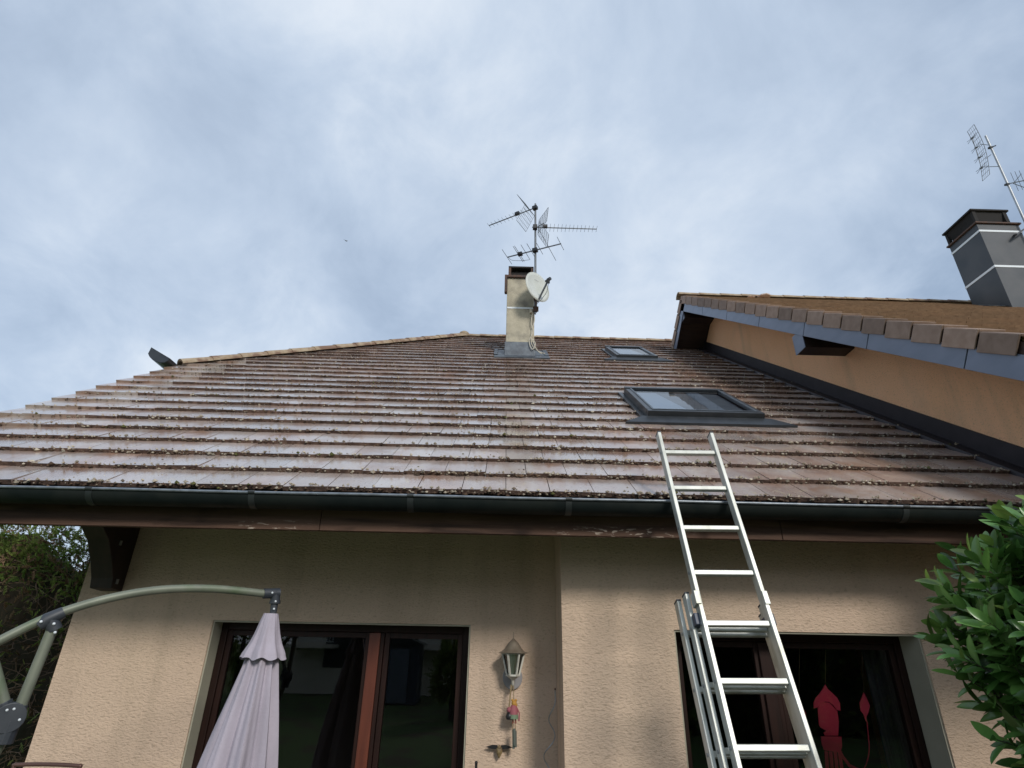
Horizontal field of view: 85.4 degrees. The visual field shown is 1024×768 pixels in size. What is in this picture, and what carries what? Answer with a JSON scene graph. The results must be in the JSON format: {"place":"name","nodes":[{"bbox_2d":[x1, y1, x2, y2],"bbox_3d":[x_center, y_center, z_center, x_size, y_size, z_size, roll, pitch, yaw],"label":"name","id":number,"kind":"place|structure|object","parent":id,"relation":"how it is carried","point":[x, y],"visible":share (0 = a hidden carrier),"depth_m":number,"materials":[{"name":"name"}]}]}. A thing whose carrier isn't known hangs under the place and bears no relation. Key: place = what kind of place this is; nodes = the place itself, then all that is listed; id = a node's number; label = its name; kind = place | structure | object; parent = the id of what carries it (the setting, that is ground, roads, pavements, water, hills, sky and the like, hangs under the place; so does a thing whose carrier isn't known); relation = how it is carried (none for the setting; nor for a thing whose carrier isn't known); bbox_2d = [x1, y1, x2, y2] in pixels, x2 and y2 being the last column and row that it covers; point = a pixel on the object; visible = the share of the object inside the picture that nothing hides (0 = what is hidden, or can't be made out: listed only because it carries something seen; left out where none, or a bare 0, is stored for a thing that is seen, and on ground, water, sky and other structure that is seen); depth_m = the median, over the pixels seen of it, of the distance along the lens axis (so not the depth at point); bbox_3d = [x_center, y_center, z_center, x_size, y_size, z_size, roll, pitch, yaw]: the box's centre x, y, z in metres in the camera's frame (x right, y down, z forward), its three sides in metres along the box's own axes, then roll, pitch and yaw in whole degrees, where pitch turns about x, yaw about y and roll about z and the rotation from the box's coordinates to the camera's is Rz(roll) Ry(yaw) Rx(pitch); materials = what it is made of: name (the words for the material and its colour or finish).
{"place":"outdoors","nodes":[
{"label":"outdoors","id":0,"kind":"place"},
{"bbox_2d":[0,0,1023,570],"label":"sky","id":1,"kind":"structure","parent":0,"point":[180,179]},
{"bbox_2d":[671,209,1023,767],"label":"neighbouring house","id":2,"kind":"structure","parent":0,"point":[960,363],"depth_m":6.65,"materials":[{"name":"paint"}]},
{"bbox_2d":[967,125,1023,235],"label":"aerial mast","id":3,"kind":"object","parent":2,"relation":"attached to","point":[990,147],"visible":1,"depth_m":11.28,"materials":[{"name":"grey metal"}]},
{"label":"terrace","id":4,"kind":"structure","parent":0,"visible":0},
{"bbox_2d":[11,762,82,767],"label":"garden chair","id":5,"kind":"object","parent":4,"relation":"on","point":[45,764],"visible":1,"depth_m":3.48,"materials":[{"name":"brown"}]},
{"bbox_2d":[0,584,285,767],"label":"parasol","id":6,"kind":"object","parent":4,"relation":"on","point":[245,733],"visible":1,"depth_m":3.07,"materials":[{"name":"grey fabric"}]},
{"bbox_2d":[543,688,555,767],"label":"spiral plant stake","id":7,"kind":"object","parent":4,"relation":"on","point":[552,728],"visible":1,"depth_m":4.00,"materials":[{"name":"metal"}]},
{"bbox_2d":[655,431,821,767],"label":"extension ladder","id":8,"kind":"object","parent":4,"relation":"on","point":[783,683],"visible":1,"depth_m":2.98,"materials":[{"name":"metal"}]},
{"bbox_2d":[913,495,1023,767],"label":"laurel bush","id":9,"kind":"object","parent":4,"relation":"on","point":[989,608],"visible":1,"depth_m":2.28,"materials":[{"name":"green plant"}]},
{"label":"lawn","id":10,"kind":"structure","parent":0,"visible":0},
{"bbox_2d":[0,525,89,767],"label":"conifer hedge","id":11,"kind":"object","parent":10,"relation":"on","point":[39,576],"visible":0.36,"depth_m":6.66,"materials":[{"name":"green plant"}]},
{"bbox_2d":[0,266,1023,767],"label":"house","id":12,"kind":"structure","parent":10,"relation":"on","point":[406,618],"depth_m":4.34,"materials":[{"name":"beige paint"}]},
{"bbox_2d":[191,622,468,767],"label":"patio door","id":13,"kind":"structure","parent":12,"relation":"in","point":[369,721],"depth_m":4.35,"materials":[{"name":"brown wood"}]},
{"bbox_2d":[487,745,511,757],"bbox_3d":[-0.093,2.649,4.000,0.196,0.083,0.064,1,-25,-1],"label":"bird ornament","id":14,"kind":"object","parent":12,"relation":"attached to","point":[498,748],"visible":1,"depth_m":4.00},
{"bbox_2d":[0,337,1023,506],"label":"roof lichen","id":15,"kind":"object","parent":12,"relation":"on","point":[331,454],"visible":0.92,"depth_m":4.73},
{"bbox_2d":[499,632,526,689],"bbox_3d":[0.009,2.087,4.180,0.216,0.394,0.217,1,-25,-1],"label":"wall lantern","id":16,"kind":"object","parent":12,"relation":"attached to","point":[513,652],"depth_m":4.16,"materials":[{"name":"grey metal"}]},
{"bbox_2d":[505,685,519,748],"bbox_3d":[0.005,2.415,4.037,0.106,0.406,0.068,1,-25,-1],"label":"wind chime","id":17,"kind":"object","parent":16,"relation":"hanging from","point":[512,712],"visible":1,"depth_m":4.02,"materials":[{"name":"multicoloured"}]},
{"bbox_2d":[526,272,551,312],"bbox_3d":[0.543,-1.771,10.381,0.479,0.744,0.517,-5,-26,13],"label":"satellite dish","id":18,"kind":"object","parent":12,"relation":"attached to","point":[537,286],"visible":1,"depth_m":10.39,"materials":[{"name":"metal"}]},
{"bbox_2d":[489,196,596,314],"bbox_3d":[0.510,-2.677,10.921,2.337,2.921,0.938,-5,-26,12],"label":"tv aerial","id":19,"kind":"object","parent":12,"relation":"attached to","point":[535,249],"visible":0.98,"depth_m":11.23,"materials":[{"name":"metal"}]},
{"bbox_2d":[675,632,931,767],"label":"patio door","id":20,"kind":"structure","parent":12,"relation":"in","point":[775,718],"depth_m":4.04,"materials":[{"name":"brown wood"}]},
{"bbox_2d":[799,642,869,767],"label":"squid decoration","id":21,"kind":"object","parent":12,"relation":"attached to","point":[828,720],"visible":0.73,"depth_m":3.98,"materials":[{"name":"red fabric"}]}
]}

